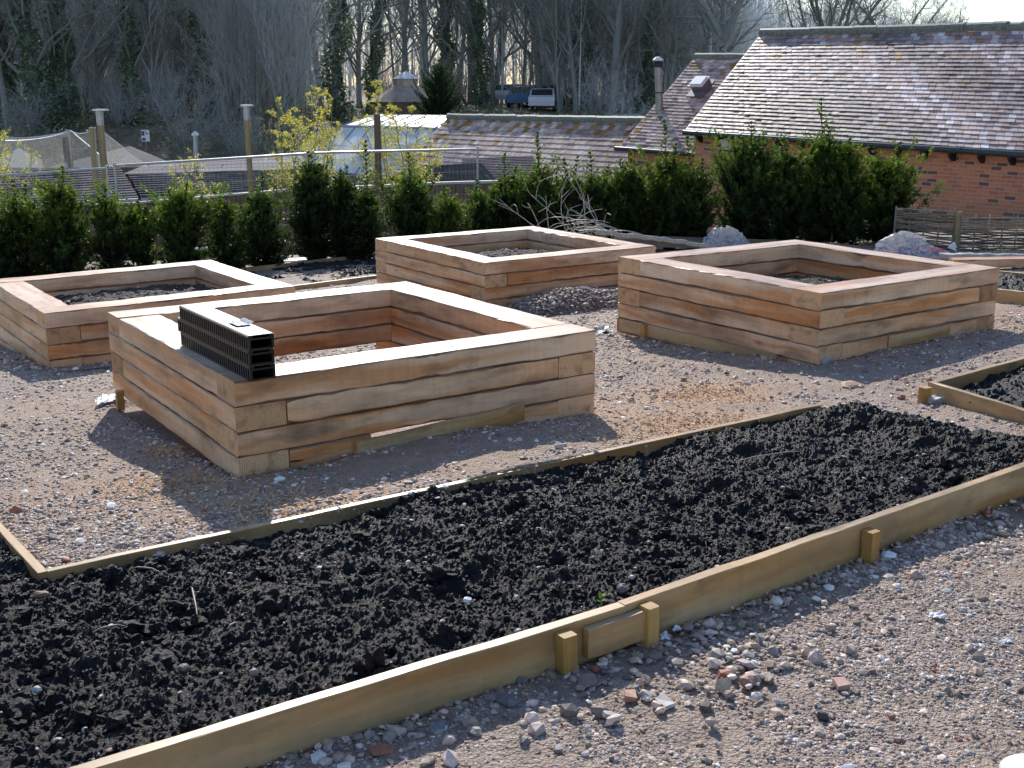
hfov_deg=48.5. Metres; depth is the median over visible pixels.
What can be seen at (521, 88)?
bare bush
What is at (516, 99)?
parked car
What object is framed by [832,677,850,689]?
brick fragment
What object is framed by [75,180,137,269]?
hedge conifer
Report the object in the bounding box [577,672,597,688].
stone
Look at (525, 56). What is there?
bare tree
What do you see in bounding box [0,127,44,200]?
yellow shrub
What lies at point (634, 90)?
bare tree
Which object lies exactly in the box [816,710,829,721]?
stone
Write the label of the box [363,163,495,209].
timber shed
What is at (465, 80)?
bare bush
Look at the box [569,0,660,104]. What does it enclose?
bare tree
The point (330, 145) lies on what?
bird net
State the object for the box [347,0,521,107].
ivy clad tree
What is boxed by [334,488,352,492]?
stone
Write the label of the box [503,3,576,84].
bare tree
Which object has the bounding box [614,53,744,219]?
brick annexe
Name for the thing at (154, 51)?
bare tree
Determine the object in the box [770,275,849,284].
bed soil
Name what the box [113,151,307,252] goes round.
fence panel
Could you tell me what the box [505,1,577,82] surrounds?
bare tree
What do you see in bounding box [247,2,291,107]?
bare tree
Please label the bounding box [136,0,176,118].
bare tree
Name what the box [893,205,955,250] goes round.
wattle hurdle
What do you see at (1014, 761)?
plastic disc
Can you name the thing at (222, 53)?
bare tree
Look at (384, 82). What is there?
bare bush
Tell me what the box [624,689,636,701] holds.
brick fragment
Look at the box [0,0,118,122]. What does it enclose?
ivy clad tree
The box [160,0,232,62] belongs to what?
bare tree
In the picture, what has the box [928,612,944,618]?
paper scrap
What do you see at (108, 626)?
twig
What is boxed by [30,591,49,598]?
tile shard
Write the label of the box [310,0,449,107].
bare tree
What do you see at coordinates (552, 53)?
bare tree
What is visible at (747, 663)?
stone
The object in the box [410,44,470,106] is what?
bare bush
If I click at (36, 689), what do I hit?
stone
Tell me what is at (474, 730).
stone
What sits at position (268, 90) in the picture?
bare tree
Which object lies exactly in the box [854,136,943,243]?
hedge conifer
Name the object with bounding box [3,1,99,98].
bare tree
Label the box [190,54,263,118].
bare bush
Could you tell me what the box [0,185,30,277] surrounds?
hedge conifer
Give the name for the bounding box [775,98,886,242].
hedge conifer
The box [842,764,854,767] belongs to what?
stone
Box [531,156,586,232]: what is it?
hedge conifer
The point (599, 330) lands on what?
plastic sheet
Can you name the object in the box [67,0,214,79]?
bare tree
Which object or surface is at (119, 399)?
wooden peg
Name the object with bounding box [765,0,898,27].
bare tree
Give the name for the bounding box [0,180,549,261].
timber fence
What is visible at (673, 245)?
board edging
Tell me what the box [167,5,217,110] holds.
bare tree
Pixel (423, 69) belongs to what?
bare bush
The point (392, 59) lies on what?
bare tree
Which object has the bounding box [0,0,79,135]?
bare tree
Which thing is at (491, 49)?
bare tree
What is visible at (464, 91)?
bare bush
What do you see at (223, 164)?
timber shed
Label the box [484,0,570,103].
bare tree
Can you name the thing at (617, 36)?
bare tree
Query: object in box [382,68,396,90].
bare bush
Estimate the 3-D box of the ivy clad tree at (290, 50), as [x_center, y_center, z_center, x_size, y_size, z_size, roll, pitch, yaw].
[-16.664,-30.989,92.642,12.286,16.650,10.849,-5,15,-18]
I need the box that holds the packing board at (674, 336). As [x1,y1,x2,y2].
[619,318,777,359]
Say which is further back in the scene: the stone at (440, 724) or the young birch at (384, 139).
the young birch at (384, 139)
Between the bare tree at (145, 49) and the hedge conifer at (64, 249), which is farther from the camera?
the bare tree at (145, 49)
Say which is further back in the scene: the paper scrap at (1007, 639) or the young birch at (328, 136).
the young birch at (328, 136)
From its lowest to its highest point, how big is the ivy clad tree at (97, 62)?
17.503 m
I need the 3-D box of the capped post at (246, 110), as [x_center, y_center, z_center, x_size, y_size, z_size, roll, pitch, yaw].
[-5.093,-4.297,22.123,0.210,2.209,0.211,0,14,0]
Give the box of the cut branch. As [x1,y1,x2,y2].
[595,230,704,246]
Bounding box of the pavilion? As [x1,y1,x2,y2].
[369,71,428,114]
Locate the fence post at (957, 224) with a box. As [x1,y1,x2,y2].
[952,211,961,250]
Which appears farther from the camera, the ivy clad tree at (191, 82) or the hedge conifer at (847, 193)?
the ivy clad tree at (191, 82)
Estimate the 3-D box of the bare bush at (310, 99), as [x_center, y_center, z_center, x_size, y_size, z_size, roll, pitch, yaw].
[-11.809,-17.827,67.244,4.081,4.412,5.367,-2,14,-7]
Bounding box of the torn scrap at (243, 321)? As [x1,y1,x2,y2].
[227,318,252,325]
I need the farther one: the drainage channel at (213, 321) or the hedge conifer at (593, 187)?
the hedge conifer at (593, 187)
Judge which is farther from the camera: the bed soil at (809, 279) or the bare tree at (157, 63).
the bare tree at (157, 63)
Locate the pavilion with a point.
(401, 93)
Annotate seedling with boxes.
[596,591,605,602]
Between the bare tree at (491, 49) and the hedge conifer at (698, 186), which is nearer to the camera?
the hedge conifer at (698, 186)
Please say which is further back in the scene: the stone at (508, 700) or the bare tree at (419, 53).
the bare tree at (419, 53)
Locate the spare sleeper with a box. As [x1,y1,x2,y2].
[949,256,1023,267]
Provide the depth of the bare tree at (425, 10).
74.15 m
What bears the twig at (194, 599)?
on the compost at (318, 637)
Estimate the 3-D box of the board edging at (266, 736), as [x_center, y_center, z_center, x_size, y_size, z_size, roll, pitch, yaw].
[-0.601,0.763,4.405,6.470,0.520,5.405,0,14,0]
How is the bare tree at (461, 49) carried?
on the ground
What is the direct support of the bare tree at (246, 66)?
on the ground
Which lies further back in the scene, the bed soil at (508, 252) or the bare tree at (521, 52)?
the bare tree at (521, 52)
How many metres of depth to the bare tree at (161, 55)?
63.53 m
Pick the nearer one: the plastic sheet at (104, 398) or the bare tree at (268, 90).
the plastic sheet at (104, 398)
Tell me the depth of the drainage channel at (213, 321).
5.57 m
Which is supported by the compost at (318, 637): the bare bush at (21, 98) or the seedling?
the seedling
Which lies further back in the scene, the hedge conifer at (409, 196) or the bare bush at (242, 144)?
the bare bush at (242, 144)
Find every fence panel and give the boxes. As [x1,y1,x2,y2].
[0,165,110,255]
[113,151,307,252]
[312,146,478,235]
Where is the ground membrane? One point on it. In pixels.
(294, 259)
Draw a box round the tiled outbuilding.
[396,113,644,210]
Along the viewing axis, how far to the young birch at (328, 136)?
24.13 m
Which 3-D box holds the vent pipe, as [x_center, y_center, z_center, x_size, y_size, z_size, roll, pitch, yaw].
[-7.351,-5.442,26.476,0.170,0.891,0.170,0,14,0]
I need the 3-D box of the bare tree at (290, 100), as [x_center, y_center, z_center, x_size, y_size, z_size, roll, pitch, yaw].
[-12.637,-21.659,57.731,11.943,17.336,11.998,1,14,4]
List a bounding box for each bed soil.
[55,283,216,304]
[470,247,553,257]
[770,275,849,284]
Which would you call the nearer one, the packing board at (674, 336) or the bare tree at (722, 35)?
the packing board at (674, 336)
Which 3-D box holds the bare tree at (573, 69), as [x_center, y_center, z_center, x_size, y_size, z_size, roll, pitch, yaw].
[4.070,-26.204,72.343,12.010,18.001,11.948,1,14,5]
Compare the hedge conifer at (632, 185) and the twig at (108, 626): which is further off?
the hedge conifer at (632, 185)
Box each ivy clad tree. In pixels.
[0,0,46,123]
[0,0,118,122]
[0,0,134,134]
[0,0,314,115]
[0,8,50,118]
[2,0,169,130]
[35,1,120,107]
[68,0,211,124]
[109,0,261,117]
[151,0,212,118]
[179,0,325,117]
[269,0,625,120]
[280,0,372,102]
[312,0,561,114]
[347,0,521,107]
[382,0,549,105]
[457,0,626,110]
[550,0,719,114]
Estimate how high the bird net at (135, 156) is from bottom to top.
0.718 m
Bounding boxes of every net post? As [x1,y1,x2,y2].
[64,130,73,167]
[88,127,99,192]
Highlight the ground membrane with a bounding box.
[261,257,305,260]
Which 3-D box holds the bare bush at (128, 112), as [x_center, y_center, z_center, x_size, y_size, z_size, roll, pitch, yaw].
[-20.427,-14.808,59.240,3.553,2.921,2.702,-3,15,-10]
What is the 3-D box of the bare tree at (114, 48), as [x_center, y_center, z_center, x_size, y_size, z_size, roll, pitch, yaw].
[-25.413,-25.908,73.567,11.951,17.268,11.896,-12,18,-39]
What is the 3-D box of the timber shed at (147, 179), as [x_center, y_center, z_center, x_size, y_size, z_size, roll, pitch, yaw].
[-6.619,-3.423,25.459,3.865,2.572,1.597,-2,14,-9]
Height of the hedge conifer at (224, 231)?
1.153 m
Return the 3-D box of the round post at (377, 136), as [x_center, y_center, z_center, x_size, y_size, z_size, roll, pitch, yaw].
[-2.663,-4.094,22.691,0.140,2.520,0.140,0,14,0]
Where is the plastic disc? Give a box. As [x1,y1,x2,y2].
[999,753,1023,767]
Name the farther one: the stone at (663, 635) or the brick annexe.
the brick annexe
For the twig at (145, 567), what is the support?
on the compost at (318, 637)
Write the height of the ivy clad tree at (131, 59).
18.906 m
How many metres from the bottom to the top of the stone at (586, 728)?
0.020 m
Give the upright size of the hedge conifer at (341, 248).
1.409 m
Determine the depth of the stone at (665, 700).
3.25 m
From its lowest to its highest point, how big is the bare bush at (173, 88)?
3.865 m
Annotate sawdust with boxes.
[63,336,785,535]
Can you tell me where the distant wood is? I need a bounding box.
[1,0,969,118]
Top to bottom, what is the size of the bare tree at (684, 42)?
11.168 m
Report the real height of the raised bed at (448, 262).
0.505 m
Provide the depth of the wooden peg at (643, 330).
9.06 m
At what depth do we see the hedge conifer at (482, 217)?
17.64 m
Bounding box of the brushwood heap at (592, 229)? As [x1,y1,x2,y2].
[491,162,650,240]
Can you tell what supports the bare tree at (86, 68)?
on the ground
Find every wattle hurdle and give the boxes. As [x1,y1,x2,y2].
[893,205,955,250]
[958,214,1023,251]
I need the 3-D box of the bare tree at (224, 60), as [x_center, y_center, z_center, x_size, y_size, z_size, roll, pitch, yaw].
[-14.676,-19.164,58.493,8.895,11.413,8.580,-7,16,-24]
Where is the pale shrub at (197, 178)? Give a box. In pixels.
[157,148,221,199]
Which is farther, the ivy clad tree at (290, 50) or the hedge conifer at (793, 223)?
the ivy clad tree at (290, 50)
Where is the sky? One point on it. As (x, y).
(991, 10)
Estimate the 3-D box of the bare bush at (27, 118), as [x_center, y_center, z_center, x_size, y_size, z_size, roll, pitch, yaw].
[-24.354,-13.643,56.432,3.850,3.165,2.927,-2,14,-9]
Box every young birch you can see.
[256,83,350,238]
[349,78,449,213]
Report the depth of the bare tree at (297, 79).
56.87 m
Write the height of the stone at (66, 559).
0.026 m
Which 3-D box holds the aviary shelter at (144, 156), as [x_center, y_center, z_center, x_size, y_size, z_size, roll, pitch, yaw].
[-10.661,-4.997,31.232,2.872,2.977,7.000,0,14,0]
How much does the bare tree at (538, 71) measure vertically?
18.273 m
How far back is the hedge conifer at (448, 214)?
17.35 m
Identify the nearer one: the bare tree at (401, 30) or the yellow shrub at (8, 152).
the yellow shrub at (8, 152)
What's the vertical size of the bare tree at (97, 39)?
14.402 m
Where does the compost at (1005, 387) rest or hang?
on the ground
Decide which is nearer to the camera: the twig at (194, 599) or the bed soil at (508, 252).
the twig at (194, 599)
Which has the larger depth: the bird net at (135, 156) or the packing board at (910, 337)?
the bird net at (135, 156)
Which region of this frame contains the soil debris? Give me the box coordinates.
[0,406,1006,760]
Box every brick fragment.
[369,744,394,755]
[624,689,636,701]
[718,669,732,676]
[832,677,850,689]
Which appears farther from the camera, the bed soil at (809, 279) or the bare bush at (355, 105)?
the bare bush at (355, 105)
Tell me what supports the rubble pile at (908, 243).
on the ground
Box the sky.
[311,0,1023,87]
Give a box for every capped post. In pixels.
[92,109,108,200]
[240,105,253,207]
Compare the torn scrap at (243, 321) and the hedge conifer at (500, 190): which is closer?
the torn scrap at (243, 321)
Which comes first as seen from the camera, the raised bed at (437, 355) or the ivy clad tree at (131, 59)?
the raised bed at (437, 355)
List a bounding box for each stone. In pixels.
[32,685,41,692]
[61,556,70,562]
[249,668,257,676]
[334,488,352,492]
[430,720,446,734]
[463,597,471,602]
[467,725,481,735]
[497,693,519,707]
[519,736,529,745]
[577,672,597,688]
[584,725,589,731]
[616,583,627,593]
[655,693,675,709]
[736,659,755,668]
[738,674,756,687]
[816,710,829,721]
[822,356,830,364]
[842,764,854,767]
[927,394,944,402]
[941,588,951,593]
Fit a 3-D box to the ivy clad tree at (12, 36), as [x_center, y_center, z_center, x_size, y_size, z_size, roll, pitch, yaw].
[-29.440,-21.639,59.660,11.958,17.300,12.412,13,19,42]
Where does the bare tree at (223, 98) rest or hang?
on the ground
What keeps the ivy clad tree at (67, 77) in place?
on the ground
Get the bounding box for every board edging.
[0,404,1023,767]
[241,255,376,289]
[614,236,875,248]
[917,357,1023,423]
[996,270,1023,304]
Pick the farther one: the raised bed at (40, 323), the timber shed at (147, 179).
the timber shed at (147, 179)
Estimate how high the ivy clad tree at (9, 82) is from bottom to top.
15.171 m
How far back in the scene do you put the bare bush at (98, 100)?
63.36 m
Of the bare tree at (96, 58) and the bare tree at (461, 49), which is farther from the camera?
the bare tree at (461, 49)
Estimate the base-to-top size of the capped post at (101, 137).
2.250 m
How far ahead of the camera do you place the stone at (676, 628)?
3.73 m
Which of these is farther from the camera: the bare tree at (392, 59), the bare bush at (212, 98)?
the bare tree at (392, 59)
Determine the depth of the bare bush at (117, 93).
61.49 m
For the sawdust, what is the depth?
5.97 m
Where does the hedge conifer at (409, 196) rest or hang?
on the ground
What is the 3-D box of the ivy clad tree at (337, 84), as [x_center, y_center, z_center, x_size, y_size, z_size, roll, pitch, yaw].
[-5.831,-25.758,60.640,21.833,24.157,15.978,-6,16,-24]
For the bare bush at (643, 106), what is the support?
on the ground
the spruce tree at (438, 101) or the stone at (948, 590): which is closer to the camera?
the stone at (948, 590)
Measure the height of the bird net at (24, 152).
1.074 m
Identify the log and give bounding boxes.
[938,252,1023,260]
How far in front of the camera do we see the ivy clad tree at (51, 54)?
59.28 m
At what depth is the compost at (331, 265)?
16.28 m
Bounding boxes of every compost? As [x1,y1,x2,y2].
[0,401,1023,767]
[250,254,376,282]
[961,365,1023,407]
[995,273,1023,295]
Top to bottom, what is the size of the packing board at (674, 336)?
0.107 m
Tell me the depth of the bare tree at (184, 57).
67.49 m
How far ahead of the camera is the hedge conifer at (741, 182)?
17.04 m
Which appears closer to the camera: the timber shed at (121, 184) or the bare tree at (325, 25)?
the timber shed at (121, 184)
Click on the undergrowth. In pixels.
(171, 137)
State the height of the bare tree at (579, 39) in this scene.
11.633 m
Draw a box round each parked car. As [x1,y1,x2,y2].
[488,84,527,103]
[506,86,534,107]
[528,88,555,110]
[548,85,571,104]
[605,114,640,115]
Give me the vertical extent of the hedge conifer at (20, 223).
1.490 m
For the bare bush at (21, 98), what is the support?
on the ground
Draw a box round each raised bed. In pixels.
[0,260,294,368]
[107,281,595,477]
[375,226,655,306]
[617,240,999,365]
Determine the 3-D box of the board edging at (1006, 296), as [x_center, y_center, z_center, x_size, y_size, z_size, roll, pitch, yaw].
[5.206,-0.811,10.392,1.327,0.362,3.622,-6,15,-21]
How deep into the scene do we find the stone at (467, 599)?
3.80 m
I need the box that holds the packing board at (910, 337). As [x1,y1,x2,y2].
[887,325,950,347]
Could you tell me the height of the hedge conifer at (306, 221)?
1.741 m
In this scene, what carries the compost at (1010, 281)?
on the ground
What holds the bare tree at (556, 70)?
on the ground
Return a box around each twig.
[93,624,124,632]
[131,566,158,571]
[191,587,196,613]
[736,451,803,461]
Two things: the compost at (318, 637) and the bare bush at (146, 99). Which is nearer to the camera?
the compost at (318, 637)
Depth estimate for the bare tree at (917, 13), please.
77.73 m
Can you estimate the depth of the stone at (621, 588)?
3.84 m
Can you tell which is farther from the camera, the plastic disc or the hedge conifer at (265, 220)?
the hedge conifer at (265, 220)
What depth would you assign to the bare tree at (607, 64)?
78.09 m
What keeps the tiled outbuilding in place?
on the ground
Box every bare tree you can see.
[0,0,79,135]
[2,0,87,87]
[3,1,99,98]
[33,0,179,121]
[34,0,121,118]
[39,0,120,113]
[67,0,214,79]
[68,0,209,121]
[69,0,172,97]
[85,0,189,118]
[85,0,197,119]
[86,0,209,116]
[91,1,155,95]
[98,6,206,114]
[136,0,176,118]
[140,0,218,117]
[141,0,304,121]
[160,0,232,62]
[164,0,265,120]
[165,0,336,130]
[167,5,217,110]
[173,0,347,118]
[177,0,318,124]
[187,11,273,97]
[208,2,285,117]
[209,0,348,131]
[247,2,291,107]
[250,0,365,112]
[294,0,371,115]
[307,0,369,80]
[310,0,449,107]
[347,0,436,72]
[348,0,434,80]
[353,3,430,87]
[384,0,460,72]
[386,0,458,85]
[411,0,517,89]
[414,0,520,104]
[419,0,496,61]
[419,0,521,101]
[447,0,517,104]
[452,0,531,103]
[454,0,593,108]
[477,1,545,84]
[481,0,612,112]
[483,2,533,84]
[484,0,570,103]
[487,2,518,82]
[501,0,613,111]
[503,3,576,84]
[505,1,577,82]
[506,0,614,109]
[508,7,534,84]
[519,0,641,110]
[524,0,609,85]
[531,0,625,105]
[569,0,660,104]
[570,0,696,114]
[574,0,700,112]
[582,1,688,113]
[611,0,799,89]
[626,0,763,86]
[643,0,728,92]
[647,0,806,52]
[659,2,716,82]
[680,0,754,65]
[683,0,806,52]
[698,2,768,39]
[747,0,926,27]
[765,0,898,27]
[843,0,973,25]
[920,0,982,23]
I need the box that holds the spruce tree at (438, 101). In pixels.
[410,57,469,114]
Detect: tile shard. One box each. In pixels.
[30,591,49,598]
[841,380,864,388]
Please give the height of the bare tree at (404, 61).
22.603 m
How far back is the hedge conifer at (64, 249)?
15.35 m
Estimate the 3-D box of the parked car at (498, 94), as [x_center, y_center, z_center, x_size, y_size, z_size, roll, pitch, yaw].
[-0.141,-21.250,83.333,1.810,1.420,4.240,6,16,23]
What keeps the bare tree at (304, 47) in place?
on the ground
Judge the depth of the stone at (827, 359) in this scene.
7.82 m
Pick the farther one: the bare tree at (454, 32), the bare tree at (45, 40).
the bare tree at (454, 32)
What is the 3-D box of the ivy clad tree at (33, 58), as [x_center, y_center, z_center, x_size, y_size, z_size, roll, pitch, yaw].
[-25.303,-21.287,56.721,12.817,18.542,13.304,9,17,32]
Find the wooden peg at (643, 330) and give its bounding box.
[640,324,647,338]
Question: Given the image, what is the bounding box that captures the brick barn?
[682,21,1023,232]
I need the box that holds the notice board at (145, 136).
[141,130,149,152]
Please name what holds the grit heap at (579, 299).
on the ground
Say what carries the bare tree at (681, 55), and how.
on the ground
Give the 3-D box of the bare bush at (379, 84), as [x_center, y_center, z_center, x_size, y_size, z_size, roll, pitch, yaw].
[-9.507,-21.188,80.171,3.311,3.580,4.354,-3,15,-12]
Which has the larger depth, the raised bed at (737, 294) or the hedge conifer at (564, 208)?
the hedge conifer at (564, 208)
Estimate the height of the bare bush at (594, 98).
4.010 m
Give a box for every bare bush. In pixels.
[0,77,63,139]
[2,72,80,130]
[73,41,160,122]
[73,57,139,120]
[85,74,149,127]
[128,55,237,154]
[135,83,157,119]
[139,48,198,121]
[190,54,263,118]
[192,65,242,117]
[205,99,265,155]
[240,64,293,118]
[287,48,327,118]
[325,79,370,120]
[353,67,392,102]
[357,67,395,92]
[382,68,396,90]
[388,47,462,88]
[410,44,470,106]
[430,58,474,102]
[432,48,504,105]
[497,66,541,107]
[520,50,560,85]
[560,51,636,115]
[583,92,654,115]
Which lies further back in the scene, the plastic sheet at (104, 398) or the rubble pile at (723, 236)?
the rubble pile at (723, 236)
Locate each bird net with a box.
[0,126,98,170]
[105,133,150,167]
[289,121,357,167]
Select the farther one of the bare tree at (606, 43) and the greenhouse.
the bare tree at (606, 43)
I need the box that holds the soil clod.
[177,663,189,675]
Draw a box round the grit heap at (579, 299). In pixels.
[507,285,617,316]
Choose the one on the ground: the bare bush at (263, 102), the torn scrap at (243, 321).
the bare bush at (263, 102)
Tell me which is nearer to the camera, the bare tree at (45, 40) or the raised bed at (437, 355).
the raised bed at (437, 355)
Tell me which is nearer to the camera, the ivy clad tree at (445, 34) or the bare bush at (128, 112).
the bare bush at (128, 112)
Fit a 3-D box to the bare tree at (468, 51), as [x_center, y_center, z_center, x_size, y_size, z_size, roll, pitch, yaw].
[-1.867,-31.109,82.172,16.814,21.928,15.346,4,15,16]
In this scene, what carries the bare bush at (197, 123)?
on the ground
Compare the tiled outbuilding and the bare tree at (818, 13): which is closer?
the tiled outbuilding
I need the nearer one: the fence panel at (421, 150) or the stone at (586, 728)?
the stone at (586, 728)
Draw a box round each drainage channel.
[177,317,274,365]
[179,303,273,350]
[180,332,275,381]
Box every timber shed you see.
[0,165,140,253]
[124,156,303,178]
[128,170,300,256]
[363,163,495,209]
[462,156,535,182]
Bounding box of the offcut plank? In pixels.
[355,402,524,453]
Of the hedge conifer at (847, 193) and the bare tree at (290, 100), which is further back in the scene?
the bare tree at (290, 100)
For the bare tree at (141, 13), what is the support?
on the ground
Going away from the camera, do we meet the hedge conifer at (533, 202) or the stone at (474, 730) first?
the stone at (474, 730)
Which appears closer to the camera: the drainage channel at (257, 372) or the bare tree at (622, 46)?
the drainage channel at (257, 372)
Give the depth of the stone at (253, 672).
3.31 m
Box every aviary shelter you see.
[0,148,42,170]
[48,146,165,174]
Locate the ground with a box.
[0,85,1023,767]
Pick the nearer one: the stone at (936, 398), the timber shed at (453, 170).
the stone at (936, 398)
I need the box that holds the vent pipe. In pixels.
[191,131,198,169]
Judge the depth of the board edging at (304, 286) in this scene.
14.56 m
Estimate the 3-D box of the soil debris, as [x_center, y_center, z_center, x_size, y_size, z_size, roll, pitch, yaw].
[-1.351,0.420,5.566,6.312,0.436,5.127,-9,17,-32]
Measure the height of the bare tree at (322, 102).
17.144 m
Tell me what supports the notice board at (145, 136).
on the ground
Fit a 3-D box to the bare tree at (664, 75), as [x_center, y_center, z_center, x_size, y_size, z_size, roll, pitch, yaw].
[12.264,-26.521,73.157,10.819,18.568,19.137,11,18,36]
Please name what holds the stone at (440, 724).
on the ground
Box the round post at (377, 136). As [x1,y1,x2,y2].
[374,114,383,237]
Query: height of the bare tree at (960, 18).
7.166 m
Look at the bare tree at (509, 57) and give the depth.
106.71 m
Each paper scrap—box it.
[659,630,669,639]
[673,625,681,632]
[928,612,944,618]
[996,637,1011,643]
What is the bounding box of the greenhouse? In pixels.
[311,114,445,176]
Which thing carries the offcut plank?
on the ground
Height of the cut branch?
0.235 m
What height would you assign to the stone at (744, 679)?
0.035 m
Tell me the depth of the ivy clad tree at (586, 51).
74.33 m
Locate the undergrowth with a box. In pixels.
[0,94,649,174]
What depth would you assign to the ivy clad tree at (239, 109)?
64.25 m
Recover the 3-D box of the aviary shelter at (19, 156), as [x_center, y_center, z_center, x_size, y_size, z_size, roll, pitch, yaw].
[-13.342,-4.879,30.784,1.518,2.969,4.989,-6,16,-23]
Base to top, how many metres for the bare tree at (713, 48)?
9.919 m
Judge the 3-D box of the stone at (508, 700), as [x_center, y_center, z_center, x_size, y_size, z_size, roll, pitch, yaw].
[-0.011,0.919,3.283,0.046,0.044,0.075,-13,19,-42]
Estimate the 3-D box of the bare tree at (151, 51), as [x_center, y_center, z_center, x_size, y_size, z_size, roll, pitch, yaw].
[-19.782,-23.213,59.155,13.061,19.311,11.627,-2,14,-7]
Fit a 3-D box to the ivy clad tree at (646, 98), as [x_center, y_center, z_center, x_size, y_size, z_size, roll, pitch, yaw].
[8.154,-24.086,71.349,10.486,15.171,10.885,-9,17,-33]
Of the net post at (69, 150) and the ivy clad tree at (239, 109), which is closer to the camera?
the net post at (69, 150)
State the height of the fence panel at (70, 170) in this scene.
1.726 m
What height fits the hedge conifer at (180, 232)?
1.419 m
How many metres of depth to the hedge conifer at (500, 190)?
17.65 m
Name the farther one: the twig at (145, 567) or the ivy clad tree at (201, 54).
the ivy clad tree at (201, 54)
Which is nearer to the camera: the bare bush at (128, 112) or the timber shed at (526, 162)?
the timber shed at (526, 162)
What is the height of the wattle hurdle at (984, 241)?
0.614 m
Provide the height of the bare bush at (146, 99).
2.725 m
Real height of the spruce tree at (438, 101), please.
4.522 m
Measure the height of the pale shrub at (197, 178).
3.200 m
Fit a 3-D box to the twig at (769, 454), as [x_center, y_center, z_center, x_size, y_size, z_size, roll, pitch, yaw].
[1.245,0.341,5.453,0.402,0.015,0.007,-6,15,-22]
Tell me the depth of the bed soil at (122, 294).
10.45 m
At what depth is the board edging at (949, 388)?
6.49 m
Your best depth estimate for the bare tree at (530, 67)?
83.82 m
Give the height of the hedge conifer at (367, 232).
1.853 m
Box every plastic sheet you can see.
[95,394,114,403]
[595,326,612,334]
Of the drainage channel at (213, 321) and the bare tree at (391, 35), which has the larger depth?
the bare tree at (391, 35)
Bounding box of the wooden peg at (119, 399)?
[115,390,124,410]
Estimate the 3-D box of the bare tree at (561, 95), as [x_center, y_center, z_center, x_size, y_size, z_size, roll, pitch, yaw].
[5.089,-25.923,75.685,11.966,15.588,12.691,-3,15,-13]
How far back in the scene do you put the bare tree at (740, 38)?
74.90 m
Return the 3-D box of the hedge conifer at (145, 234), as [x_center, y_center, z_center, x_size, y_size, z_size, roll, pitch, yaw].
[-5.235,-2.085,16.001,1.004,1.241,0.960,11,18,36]
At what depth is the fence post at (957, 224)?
15.53 m
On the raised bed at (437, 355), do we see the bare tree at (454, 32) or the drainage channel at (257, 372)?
the drainage channel at (257, 372)
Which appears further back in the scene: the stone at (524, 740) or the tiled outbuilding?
the tiled outbuilding
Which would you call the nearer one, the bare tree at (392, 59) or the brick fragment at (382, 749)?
the brick fragment at (382, 749)
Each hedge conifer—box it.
[0,179,52,277]
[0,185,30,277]
[2,166,114,275]
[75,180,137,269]
[102,194,166,266]
[140,177,226,264]
[201,195,257,268]
[216,171,294,265]
[265,151,349,260]
[311,169,375,259]
[344,140,387,258]
[369,151,440,237]
[422,185,480,234]
[457,176,505,231]
[477,152,528,228]
[503,131,568,229]
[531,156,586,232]
[550,151,636,238]
[601,149,660,237]
[608,119,697,250]
[664,135,725,249]
[703,121,801,239]
[760,140,834,240]
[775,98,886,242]
[811,131,890,244]
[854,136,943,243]
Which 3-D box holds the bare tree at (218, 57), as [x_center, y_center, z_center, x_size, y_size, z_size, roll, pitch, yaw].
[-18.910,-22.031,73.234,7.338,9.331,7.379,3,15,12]
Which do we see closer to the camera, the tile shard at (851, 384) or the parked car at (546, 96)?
the tile shard at (851, 384)
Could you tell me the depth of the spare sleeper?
13.12 m
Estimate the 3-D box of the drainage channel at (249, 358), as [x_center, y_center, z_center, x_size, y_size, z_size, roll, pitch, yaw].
[-1.466,-0.230,5.762,0.128,0.087,1.072,-9,17,-32]
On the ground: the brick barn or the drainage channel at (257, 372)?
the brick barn
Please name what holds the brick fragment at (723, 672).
on the ground
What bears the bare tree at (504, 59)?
on the ground
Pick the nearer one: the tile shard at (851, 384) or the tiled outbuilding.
the tile shard at (851, 384)
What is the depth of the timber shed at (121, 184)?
24.77 m
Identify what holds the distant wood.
on the ground
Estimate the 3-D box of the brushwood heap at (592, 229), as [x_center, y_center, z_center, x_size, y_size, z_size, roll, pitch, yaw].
[0.912,-2.353,15.423,1.930,1.288,1.480,11,18,36]
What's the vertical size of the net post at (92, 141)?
1.710 m

